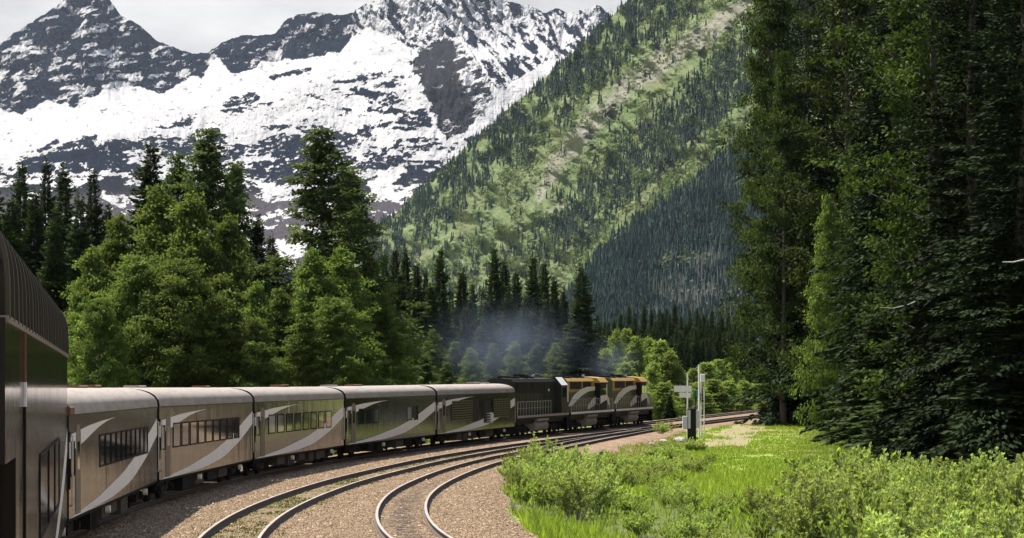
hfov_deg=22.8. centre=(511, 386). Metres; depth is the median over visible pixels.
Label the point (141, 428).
window
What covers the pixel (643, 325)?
spruce tree
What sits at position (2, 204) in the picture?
spruce tree
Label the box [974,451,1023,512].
willow shrub
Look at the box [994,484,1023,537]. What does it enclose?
willow shrub
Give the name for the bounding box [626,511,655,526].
willow shrub
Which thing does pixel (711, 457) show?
leafy shrub
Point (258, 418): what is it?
window
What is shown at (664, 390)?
aspen tree
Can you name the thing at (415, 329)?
cottonwood tree
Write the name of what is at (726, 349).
spruce tree
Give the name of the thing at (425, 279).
spruce tree
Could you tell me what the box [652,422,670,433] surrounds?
willow shrub
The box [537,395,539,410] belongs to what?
hood door
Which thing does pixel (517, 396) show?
hood door
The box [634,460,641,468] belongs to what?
leafy shrub
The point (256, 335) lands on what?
broadleaf tree
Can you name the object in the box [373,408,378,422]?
window
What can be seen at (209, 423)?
window
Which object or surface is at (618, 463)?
willow shrub
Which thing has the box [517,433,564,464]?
willow shrub
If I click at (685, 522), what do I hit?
willow shrub
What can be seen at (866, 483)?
willow shrub
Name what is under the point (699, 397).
marker pole
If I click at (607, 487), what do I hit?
willow shrub
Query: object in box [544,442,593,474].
willow shrub
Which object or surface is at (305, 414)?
window
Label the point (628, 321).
spruce tree
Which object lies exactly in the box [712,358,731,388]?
aspen tree
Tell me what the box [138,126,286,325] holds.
cottonwood tree
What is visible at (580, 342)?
spruce tree
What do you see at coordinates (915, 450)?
spruce tree
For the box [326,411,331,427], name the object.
window
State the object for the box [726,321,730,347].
spruce tree
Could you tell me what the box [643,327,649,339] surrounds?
spruce tree
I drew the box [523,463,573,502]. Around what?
willow shrub
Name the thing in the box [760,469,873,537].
willow shrub
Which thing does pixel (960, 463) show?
willow shrub
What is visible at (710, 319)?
spruce tree
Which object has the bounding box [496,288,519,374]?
spruce tree
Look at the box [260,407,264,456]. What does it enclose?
door
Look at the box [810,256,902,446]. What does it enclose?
spruce tree
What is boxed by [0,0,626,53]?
sky
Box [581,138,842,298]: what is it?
forested spur
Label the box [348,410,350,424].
window
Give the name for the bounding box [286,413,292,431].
window
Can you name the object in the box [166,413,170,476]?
door
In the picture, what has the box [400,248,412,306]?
spruce tree
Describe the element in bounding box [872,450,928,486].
willow shrub
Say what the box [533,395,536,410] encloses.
hood door
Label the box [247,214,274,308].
spruce tree
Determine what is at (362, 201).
cottonwood tree
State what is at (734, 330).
spruce tree
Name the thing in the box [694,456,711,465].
willow shrub
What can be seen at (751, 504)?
willow shrub
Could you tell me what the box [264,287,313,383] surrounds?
broadleaf tree
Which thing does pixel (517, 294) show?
spruce tree
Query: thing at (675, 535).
leafy shrub
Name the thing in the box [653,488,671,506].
willow shrub
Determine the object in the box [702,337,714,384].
spruce tree
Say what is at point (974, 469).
leafy shrub
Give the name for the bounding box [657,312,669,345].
spruce tree
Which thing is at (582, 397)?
hood door
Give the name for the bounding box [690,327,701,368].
spruce tree
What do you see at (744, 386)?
aspen tree
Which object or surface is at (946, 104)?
spruce tree
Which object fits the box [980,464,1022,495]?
willow shrub
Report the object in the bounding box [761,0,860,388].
spruce tree
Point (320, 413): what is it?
window
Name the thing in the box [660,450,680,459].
leafy shrub
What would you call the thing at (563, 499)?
willow shrub
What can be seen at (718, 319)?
spruce tree
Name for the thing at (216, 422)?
window
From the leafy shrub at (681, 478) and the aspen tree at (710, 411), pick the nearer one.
the leafy shrub at (681, 478)
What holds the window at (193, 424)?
in the passenger coach at (205, 433)
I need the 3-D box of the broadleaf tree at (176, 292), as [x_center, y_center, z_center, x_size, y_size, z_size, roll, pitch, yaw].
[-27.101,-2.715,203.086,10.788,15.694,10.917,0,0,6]
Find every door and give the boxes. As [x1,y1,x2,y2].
[76,424,80,513]
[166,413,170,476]
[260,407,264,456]
[352,403,355,442]
[515,395,518,411]
[519,395,521,411]
[523,395,525,411]
[526,395,529,411]
[530,395,532,411]
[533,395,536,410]
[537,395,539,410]
[578,397,580,407]
[581,394,583,407]
[584,393,586,407]
[587,393,589,405]
[624,393,626,405]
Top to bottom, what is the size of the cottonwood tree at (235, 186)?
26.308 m
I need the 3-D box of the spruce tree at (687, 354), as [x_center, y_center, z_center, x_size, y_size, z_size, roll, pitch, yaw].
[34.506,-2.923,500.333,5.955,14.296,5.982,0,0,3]
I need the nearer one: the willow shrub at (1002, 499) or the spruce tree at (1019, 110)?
the willow shrub at (1002, 499)
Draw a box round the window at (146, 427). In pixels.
[144,426,147,453]
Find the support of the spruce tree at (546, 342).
on the ground at (613, 446)
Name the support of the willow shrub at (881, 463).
on the ground at (613, 446)
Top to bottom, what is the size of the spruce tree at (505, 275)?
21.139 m
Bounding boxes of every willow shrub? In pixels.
[496,456,533,481]
[502,459,535,483]
[504,463,533,487]
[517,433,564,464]
[521,464,550,479]
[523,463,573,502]
[524,446,571,475]
[531,475,558,507]
[543,458,607,523]
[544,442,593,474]
[549,456,615,518]
[564,460,598,496]
[565,444,606,467]
[575,453,618,482]
[583,465,622,508]
[588,476,627,513]
[589,450,628,471]
[589,453,632,492]
[617,454,637,466]
[625,470,644,487]
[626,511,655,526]
[634,462,652,472]
[635,466,666,481]
[641,452,667,462]
[642,446,662,456]
[643,478,669,492]
[648,440,676,449]
[649,456,681,472]
[649,483,665,497]
[650,460,674,477]
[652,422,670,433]
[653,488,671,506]
[654,421,679,431]
[658,437,684,449]
[659,445,684,455]
[661,479,706,513]
[663,477,688,496]
[667,463,681,474]
[671,514,710,537]
[672,449,697,461]
[676,437,697,450]
[677,502,694,520]
[681,458,711,472]
[692,441,707,450]
[693,521,732,537]
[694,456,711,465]
[695,507,723,533]
[705,494,734,510]
[713,487,741,509]
[733,484,773,518]
[753,508,779,527]
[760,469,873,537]
[773,467,839,507]
[773,480,807,527]
[784,481,859,537]
[788,532,807,537]
[795,455,845,484]
[807,463,908,508]
[819,458,845,468]
[823,522,864,537]
[828,442,872,483]
[831,487,875,510]
[834,448,918,502]
[852,482,931,537]
[862,501,972,537]
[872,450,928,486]
[872,454,916,473]
[882,498,986,537]
[883,480,958,529]
[888,458,957,511]
[897,488,970,537]
[904,460,992,512]
[908,508,962,537]
[917,456,982,500]
[921,455,961,479]
[932,515,995,537]
[942,499,1023,537]
[962,447,1019,488]
[964,459,999,471]
[964,491,1023,528]
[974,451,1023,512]
[979,480,1017,514]
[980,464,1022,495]
[980,468,1011,490]
[986,463,1020,499]
[990,452,1023,482]
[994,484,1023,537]
[997,532,1022,537]
[999,463,1023,501]
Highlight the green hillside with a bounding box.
[292,0,935,331]
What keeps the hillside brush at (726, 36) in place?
on the green hillside
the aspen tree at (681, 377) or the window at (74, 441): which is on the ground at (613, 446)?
the aspen tree at (681, 377)
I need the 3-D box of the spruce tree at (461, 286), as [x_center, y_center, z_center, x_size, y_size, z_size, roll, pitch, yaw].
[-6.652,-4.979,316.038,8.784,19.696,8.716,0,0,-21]
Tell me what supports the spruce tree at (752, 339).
on the ground at (613, 446)
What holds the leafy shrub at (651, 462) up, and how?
on the ground at (613, 446)
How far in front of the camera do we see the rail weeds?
86.50 m
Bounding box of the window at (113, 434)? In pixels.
[111,432,115,463]
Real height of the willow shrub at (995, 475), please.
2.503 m
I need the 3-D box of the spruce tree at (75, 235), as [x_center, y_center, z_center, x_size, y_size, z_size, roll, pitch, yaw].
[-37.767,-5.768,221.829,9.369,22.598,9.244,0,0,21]
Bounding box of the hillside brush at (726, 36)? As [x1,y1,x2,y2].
[380,0,808,324]
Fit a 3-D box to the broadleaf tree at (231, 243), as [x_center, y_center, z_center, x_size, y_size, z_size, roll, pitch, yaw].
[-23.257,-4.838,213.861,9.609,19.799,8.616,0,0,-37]
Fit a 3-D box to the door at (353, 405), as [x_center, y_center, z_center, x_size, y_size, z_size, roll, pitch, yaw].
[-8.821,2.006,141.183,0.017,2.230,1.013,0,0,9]
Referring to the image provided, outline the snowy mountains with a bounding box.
[0,0,615,295]
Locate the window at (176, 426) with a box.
[173,422,180,447]
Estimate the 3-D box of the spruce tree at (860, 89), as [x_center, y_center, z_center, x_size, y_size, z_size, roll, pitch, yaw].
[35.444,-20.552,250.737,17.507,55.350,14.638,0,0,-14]
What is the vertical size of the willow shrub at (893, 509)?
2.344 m
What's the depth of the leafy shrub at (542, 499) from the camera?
96.44 m
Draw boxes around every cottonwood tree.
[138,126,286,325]
[160,151,200,225]
[216,159,278,348]
[236,126,438,372]
[271,165,435,384]
[397,317,424,375]
[414,354,441,384]
[435,363,457,384]
[438,341,476,383]
[479,343,505,381]
[521,343,555,377]
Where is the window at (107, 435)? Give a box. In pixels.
[105,433,110,465]
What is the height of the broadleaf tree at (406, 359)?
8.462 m
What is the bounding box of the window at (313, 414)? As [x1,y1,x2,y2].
[311,412,316,428]
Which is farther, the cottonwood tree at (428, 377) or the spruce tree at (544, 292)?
the spruce tree at (544, 292)
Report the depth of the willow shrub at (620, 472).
107.86 m
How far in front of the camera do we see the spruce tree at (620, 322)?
592.27 m
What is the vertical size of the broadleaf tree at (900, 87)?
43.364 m
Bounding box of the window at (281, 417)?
[278,414,284,432]
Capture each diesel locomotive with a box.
[487,374,568,436]
[553,374,613,430]
[595,374,652,426]
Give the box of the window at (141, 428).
[140,427,143,454]
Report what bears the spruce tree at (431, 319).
on the ground at (613, 446)
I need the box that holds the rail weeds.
[191,448,504,537]
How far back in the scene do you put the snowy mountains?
7835.86 m
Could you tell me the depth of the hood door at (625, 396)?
235.31 m
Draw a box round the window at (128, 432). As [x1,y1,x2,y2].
[126,429,130,458]
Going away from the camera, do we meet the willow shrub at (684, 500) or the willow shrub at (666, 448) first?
the willow shrub at (684, 500)
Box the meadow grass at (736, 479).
[500,423,983,537]
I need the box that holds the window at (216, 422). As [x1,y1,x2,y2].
[213,419,219,441]
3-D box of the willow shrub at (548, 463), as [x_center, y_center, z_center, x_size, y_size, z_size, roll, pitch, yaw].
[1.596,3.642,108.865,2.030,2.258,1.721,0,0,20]
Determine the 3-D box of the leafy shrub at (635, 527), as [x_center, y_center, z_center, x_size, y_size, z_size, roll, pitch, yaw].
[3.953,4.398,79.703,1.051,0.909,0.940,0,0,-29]
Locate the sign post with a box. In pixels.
[674,374,690,407]
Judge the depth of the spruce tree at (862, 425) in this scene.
177.93 m
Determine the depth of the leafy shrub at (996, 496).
74.15 m
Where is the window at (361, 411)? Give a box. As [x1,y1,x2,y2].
[359,409,364,424]
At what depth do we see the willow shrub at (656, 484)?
109.44 m
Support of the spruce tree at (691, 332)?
on the ground at (613, 446)
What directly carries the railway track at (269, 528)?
on the ground at (613, 446)
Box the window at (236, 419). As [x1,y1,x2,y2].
[234,417,239,438]
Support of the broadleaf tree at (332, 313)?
on the ground at (613, 446)
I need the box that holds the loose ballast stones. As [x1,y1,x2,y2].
[77,442,584,537]
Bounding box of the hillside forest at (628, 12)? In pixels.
[361,0,830,303]
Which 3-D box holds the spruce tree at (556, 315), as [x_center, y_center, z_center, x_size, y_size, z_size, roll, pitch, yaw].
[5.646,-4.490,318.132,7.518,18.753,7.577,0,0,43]
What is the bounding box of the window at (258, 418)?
[257,416,259,435]
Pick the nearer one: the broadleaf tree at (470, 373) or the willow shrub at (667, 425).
the willow shrub at (667, 425)
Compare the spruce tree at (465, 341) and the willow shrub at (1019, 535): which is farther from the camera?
the spruce tree at (465, 341)
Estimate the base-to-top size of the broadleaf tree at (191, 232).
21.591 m
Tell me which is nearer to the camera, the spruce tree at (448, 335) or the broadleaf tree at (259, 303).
the broadleaf tree at (259, 303)
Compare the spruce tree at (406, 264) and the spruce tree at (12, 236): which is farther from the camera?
the spruce tree at (406, 264)
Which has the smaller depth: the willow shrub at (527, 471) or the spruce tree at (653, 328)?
the willow shrub at (527, 471)
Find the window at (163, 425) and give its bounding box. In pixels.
[163,425,164,449]
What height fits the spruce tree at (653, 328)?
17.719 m
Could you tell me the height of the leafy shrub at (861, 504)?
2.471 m
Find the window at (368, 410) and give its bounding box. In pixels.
[366,408,371,423]
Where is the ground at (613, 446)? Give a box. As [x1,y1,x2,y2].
[69,410,983,537]
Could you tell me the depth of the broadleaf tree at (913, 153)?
185.12 m
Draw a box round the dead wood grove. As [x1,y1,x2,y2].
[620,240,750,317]
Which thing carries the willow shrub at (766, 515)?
on the ground at (613, 446)
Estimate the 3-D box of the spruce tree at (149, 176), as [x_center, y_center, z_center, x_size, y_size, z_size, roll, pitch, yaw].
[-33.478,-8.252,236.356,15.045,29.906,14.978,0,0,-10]
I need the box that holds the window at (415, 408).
[413,406,417,419]
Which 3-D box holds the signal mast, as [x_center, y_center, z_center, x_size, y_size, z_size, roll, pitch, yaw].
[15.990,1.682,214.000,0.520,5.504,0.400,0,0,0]
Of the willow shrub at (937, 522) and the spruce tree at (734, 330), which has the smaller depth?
the willow shrub at (937, 522)
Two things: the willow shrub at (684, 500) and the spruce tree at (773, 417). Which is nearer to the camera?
the willow shrub at (684, 500)
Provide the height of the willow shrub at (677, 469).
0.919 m
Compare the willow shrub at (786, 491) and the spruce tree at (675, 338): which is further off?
the spruce tree at (675, 338)
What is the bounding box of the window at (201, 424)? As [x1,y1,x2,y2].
[198,420,204,443]
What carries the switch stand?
on the ground at (613, 446)
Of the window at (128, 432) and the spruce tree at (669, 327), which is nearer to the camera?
the window at (128, 432)
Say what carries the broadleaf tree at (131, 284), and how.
on the ground at (613, 446)
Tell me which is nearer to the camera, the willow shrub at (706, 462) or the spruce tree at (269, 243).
the willow shrub at (706, 462)
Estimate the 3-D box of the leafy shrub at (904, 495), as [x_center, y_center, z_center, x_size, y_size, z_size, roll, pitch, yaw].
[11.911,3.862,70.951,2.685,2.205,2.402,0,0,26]
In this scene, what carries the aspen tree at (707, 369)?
on the ground at (613, 446)
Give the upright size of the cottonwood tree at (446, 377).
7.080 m
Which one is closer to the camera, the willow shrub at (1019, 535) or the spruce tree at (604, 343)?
the willow shrub at (1019, 535)
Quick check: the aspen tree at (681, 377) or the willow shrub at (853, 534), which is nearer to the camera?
the willow shrub at (853, 534)
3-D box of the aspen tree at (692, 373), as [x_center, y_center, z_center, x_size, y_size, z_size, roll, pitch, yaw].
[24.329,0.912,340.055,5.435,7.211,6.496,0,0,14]
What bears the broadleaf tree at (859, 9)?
on the ground at (613, 446)
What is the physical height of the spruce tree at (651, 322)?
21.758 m
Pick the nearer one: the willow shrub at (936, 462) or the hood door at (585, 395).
the willow shrub at (936, 462)
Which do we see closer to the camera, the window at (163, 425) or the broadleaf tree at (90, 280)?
the window at (163, 425)
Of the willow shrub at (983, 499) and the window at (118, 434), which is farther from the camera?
the window at (118, 434)
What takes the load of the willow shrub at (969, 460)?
on the ground at (613, 446)
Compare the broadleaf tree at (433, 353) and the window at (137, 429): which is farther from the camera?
the broadleaf tree at (433, 353)
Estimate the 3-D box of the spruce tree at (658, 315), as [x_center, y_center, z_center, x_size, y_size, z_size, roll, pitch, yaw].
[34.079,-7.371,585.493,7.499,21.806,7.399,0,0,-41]
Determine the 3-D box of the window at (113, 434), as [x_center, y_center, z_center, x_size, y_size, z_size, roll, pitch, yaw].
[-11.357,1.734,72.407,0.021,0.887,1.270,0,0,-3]
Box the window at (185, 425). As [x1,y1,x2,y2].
[182,422,188,445]
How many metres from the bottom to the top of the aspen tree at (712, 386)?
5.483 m
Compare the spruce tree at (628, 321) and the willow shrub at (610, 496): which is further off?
the spruce tree at (628, 321)
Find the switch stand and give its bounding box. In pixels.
[693,391,697,438]
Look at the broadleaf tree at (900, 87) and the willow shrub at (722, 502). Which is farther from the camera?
the broadleaf tree at (900, 87)
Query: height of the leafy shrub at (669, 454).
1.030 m
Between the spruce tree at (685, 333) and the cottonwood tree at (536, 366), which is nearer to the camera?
the cottonwood tree at (536, 366)
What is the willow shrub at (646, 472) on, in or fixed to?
on the ground at (613, 446)
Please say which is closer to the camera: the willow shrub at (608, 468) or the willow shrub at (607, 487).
the willow shrub at (607, 487)
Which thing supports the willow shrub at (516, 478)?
on the ground at (613, 446)
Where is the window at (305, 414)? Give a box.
[303,412,308,429]
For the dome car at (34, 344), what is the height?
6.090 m
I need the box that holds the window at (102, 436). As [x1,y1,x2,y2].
[100,434,104,466]
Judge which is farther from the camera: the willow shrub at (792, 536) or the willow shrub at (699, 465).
the willow shrub at (699, 465)
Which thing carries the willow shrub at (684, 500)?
on the ground at (613, 446)
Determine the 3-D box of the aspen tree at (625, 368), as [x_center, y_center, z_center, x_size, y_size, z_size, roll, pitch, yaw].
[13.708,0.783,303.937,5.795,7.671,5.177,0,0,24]
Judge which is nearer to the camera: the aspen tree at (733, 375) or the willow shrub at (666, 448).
the willow shrub at (666, 448)
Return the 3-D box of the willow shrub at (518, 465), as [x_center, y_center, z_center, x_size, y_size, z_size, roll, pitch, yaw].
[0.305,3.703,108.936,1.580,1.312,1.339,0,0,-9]
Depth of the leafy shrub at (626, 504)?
92.36 m
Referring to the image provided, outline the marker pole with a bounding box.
[698,364,699,436]
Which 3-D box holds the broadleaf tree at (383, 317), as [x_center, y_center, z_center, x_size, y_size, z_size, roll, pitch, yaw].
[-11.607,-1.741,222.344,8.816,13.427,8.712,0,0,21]
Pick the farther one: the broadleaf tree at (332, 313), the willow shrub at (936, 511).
the broadleaf tree at (332, 313)
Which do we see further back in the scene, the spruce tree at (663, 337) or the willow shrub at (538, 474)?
the spruce tree at (663, 337)
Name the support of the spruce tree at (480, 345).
on the ground at (613, 446)
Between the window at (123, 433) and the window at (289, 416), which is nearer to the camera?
the window at (123, 433)
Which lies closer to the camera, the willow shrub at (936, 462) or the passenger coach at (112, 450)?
the passenger coach at (112, 450)
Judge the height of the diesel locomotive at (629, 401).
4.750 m
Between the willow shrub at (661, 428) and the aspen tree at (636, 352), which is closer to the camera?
the willow shrub at (661, 428)
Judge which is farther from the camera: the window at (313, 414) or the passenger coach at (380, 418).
the passenger coach at (380, 418)
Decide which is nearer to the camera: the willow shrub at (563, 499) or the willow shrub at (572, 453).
the willow shrub at (563, 499)
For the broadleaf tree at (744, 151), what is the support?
on the ground at (613, 446)
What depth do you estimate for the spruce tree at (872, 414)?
167.22 m
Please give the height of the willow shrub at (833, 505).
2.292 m
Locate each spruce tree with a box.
[0,191,10,230]
[0,195,35,267]
[1,159,36,260]
[20,184,56,297]
[34,156,57,258]
[35,203,84,377]
[43,162,81,298]
[55,192,94,337]
[78,167,106,253]
[99,204,112,244]
[123,137,176,251]
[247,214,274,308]
[264,233,290,315]
[377,249,393,318]
[388,246,407,320]
[390,271,419,371]
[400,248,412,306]
[406,262,426,339]
[416,282,456,383]
[421,268,430,313]
[425,245,456,362]
[444,288,455,331]
[449,268,476,355]
[452,306,477,373]
[465,281,480,338]
[467,301,503,380]
[473,288,485,342]
[475,244,505,351]
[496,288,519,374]
[497,260,512,334]
[505,268,523,336]
[508,295,535,376]
[517,252,553,357]
[525,297,559,374]
[534,259,554,331]
[543,263,616,376]
[545,276,566,358]
[554,288,570,347]
[593,313,599,349]
[594,321,603,370]
[599,340,607,369]
[601,320,606,341]
[604,320,611,348]
[610,319,616,334]
[617,314,626,339]
[624,304,633,333]
[630,326,636,340]
[632,311,639,335]
[639,303,648,339]
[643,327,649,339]
[647,308,654,338]
[650,320,658,339]
[653,323,660,341]
[657,308,661,331]
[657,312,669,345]
[660,395,678,419]
[661,331,666,342]
[663,308,670,332]
[666,311,673,345]
[668,336,676,354]
[671,302,679,345]
[673,325,680,352]
[674,332,688,376]
[678,314,683,340]
[681,321,690,360]
[683,337,693,371]
[686,307,692,347]
[689,327,694,357]
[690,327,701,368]
[693,307,699,328]
[697,315,705,357]
[700,339,706,365]
[701,313,707,336]
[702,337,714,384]
[707,310,716,343]
[710,324,721,358]
[710,324,724,374]
[716,308,721,326]
[718,315,725,346]
[721,331,730,364]
[722,0,851,426]
[724,313,733,340]
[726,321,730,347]
[727,329,734,363]
[731,313,740,340]
[734,321,744,356]
[735,336,744,362]
[741,325,749,346]
[749,319,756,345]
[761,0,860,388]
[799,0,943,439]
[806,6,910,424]
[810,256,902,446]
[814,1,966,427]
[836,199,950,455]
[843,316,907,449]
[865,0,1023,464]
[889,354,954,460]
[897,0,1023,471]
[897,210,1014,466]
[925,5,999,238]
[939,258,1023,469]
[952,5,1023,250]
[979,5,1022,195]
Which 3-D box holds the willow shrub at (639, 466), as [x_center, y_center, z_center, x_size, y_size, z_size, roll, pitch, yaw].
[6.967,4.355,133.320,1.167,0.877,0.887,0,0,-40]
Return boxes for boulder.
[673,436,687,442]
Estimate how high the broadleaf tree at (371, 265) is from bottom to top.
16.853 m
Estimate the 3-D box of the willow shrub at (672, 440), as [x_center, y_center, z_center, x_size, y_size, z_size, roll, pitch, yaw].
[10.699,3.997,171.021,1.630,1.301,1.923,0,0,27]
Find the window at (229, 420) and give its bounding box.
[227,418,232,439]
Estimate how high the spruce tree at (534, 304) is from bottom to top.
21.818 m
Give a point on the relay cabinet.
(690, 422)
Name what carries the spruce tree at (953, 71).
on the ground at (613, 446)
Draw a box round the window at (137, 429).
[136,428,139,456]
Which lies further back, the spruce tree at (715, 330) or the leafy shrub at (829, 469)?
the spruce tree at (715, 330)
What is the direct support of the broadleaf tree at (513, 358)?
on the ground at (613, 446)
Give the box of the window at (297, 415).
[295,413,300,430]
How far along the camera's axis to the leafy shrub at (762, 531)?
76.36 m
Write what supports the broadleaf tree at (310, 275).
on the ground at (613, 446)
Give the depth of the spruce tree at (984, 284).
139.36 m
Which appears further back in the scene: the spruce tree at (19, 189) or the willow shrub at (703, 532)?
the spruce tree at (19, 189)
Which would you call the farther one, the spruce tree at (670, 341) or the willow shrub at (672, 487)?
the spruce tree at (670, 341)
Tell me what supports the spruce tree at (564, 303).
on the ground at (613, 446)
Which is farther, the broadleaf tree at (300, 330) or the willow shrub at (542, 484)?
the broadleaf tree at (300, 330)
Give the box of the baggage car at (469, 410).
[411,382,514,446]
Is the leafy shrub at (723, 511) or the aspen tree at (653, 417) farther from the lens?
the aspen tree at (653, 417)
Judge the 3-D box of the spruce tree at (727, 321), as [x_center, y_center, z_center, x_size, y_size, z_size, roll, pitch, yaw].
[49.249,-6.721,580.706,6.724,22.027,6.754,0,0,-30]
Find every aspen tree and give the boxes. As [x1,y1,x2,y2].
[597,348,617,374]
[606,329,628,373]
[615,327,640,373]
[617,362,648,394]
[623,335,650,399]
[641,335,657,377]
[641,360,678,416]
[645,339,686,417]
[647,380,660,420]
[649,382,684,419]
[656,350,692,405]
[669,368,694,416]
[674,392,703,417]
[684,367,706,394]
[689,382,714,415]
[694,379,735,413]
[694,393,721,414]
[697,361,722,387]
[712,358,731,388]
[714,393,741,413]
[719,380,750,412]
[725,362,746,390]
[735,365,756,387]
[735,380,763,410]
[736,394,757,410]
[750,384,765,409]
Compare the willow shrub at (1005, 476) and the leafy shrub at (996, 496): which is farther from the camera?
the willow shrub at (1005, 476)
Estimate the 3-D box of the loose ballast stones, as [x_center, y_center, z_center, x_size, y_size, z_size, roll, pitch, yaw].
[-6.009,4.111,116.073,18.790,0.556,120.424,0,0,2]
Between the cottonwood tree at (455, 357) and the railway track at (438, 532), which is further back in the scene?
the cottonwood tree at (455, 357)
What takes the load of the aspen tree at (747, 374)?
on the ground at (613, 446)
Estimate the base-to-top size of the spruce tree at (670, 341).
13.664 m
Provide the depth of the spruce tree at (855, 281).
204.49 m
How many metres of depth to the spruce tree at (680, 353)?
493.34 m
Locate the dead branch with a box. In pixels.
[1002,259,1023,262]
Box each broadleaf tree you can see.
[52,246,122,384]
[63,294,150,387]
[67,251,198,387]
[78,212,147,383]
[87,183,211,387]
[117,256,238,387]
[137,190,239,387]
[170,272,271,387]
[190,212,252,385]
[212,316,293,386]
[217,279,283,382]
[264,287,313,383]
[271,312,336,386]
[277,294,383,386]
[278,247,364,382]
[321,245,394,385]
[339,323,392,385]
[356,290,432,384]
[358,254,410,384]
[389,349,419,384]
[420,328,451,384]
[454,347,484,383]
[497,341,527,375]
[542,342,568,376]
[712,0,835,415]
[723,0,833,387]
[733,49,822,425]
[750,0,898,427]
[789,193,850,431]
[800,142,887,413]
[805,0,1023,407]
[890,0,1023,288]
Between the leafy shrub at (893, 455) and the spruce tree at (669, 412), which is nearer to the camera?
the leafy shrub at (893, 455)
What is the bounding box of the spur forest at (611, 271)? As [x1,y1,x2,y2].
[558,118,839,360]
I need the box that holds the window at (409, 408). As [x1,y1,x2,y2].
[407,406,411,420]
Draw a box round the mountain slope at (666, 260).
[568,139,816,340]
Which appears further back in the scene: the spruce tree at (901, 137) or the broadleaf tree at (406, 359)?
the broadleaf tree at (406, 359)
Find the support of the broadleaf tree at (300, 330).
on the ground at (613, 446)
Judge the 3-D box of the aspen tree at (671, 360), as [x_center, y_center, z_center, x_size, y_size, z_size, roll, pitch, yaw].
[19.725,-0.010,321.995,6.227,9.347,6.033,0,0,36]
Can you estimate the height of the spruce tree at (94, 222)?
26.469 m
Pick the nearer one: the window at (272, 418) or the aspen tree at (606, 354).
the window at (272, 418)
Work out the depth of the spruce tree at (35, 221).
227.59 m
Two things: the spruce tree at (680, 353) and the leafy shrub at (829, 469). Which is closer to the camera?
the leafy shrub at (829, 469)
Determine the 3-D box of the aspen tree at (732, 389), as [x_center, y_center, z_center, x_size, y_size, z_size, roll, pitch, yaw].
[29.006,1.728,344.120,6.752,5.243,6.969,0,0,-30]
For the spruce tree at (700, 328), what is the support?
on the ground at (613, 446)
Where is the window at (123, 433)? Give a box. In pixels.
[121,430,125,460]
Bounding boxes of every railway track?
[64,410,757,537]
[198,414,764,537]
[374,428,658,537]
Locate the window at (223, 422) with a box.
[220,418,226,440]
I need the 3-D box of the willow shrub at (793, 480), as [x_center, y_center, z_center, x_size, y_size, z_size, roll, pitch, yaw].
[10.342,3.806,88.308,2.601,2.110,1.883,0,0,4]
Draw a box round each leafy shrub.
[501,455,510,467]
[503,479,537,504]
[505,449,518,463]
[510,455,535,483]
[530,480,557,508]
[616,493,647,516]
[621,513,657,537]
[626,500,650,517]
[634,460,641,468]
[639,473,659,485]
[644,459,662,467]
[655,525,681,537]
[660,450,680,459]
[663,449,684,460]
[665,472,687,481]
[698,500,733,524]
[704,452,720,461]
[745,516,776,537]
[780,447,865,481]
[801,464,864,490]
[817,512,904,537]
[826,483,904,536]
[858,450,923,472]
[880,461,917,475]
[897,485,984,533]
[898,461,987,496]
[923,522,1008,537]
[925,497,1008,537]
[970,501,1023,536]
[983,484,1023,515]
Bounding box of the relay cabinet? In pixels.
[682,406,698,439]
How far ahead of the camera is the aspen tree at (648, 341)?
325.51 m
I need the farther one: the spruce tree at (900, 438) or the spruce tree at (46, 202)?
the spruce tree at (46, 202)
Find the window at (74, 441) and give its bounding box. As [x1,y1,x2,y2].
[71,441,74,476]
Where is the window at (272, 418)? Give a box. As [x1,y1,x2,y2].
[268,414,275,433]
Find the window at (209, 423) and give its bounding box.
[206,419,212,442]
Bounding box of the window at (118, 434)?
[116,431,120,461]
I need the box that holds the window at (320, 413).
[318,411,323,428]
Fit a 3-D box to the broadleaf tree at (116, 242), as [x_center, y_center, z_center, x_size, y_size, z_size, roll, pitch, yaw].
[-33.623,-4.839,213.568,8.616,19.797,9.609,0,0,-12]
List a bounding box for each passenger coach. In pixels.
[61,385,158,537]
[123,385,253,502]
[221,384,344,475]
[320,384,435,458]
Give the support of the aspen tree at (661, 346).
on the ground at (613, 446)
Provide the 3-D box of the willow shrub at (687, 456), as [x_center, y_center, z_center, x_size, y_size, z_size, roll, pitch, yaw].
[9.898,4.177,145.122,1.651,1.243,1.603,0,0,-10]
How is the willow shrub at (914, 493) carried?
on the ground at (613, 446)
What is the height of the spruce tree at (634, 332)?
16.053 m
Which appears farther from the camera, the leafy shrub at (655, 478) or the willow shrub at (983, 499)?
the leafy shrub at (655, 478)
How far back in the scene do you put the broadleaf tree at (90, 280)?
207.42 m
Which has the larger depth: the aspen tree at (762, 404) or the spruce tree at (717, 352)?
the spruce tree at (717, 352)
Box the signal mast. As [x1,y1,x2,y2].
[700,374,704,436]
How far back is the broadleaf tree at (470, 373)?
275.68 m
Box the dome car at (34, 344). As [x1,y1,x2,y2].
[0,232,68,537]
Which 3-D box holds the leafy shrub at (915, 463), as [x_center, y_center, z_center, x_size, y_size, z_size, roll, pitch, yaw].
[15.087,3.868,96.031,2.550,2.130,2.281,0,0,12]
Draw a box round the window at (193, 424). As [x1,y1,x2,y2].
[190,421,196,444]
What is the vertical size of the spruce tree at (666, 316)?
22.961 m
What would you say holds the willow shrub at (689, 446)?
on the ground at (613, 446)
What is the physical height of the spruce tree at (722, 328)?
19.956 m
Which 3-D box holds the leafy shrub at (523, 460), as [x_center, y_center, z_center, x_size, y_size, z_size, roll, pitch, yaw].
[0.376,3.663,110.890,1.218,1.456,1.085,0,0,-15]
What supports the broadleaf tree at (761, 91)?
on the ground at (613, 446)
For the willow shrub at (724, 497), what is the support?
on the ground at (613, 446)
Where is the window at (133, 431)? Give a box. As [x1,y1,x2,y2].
[131,428,135,457]

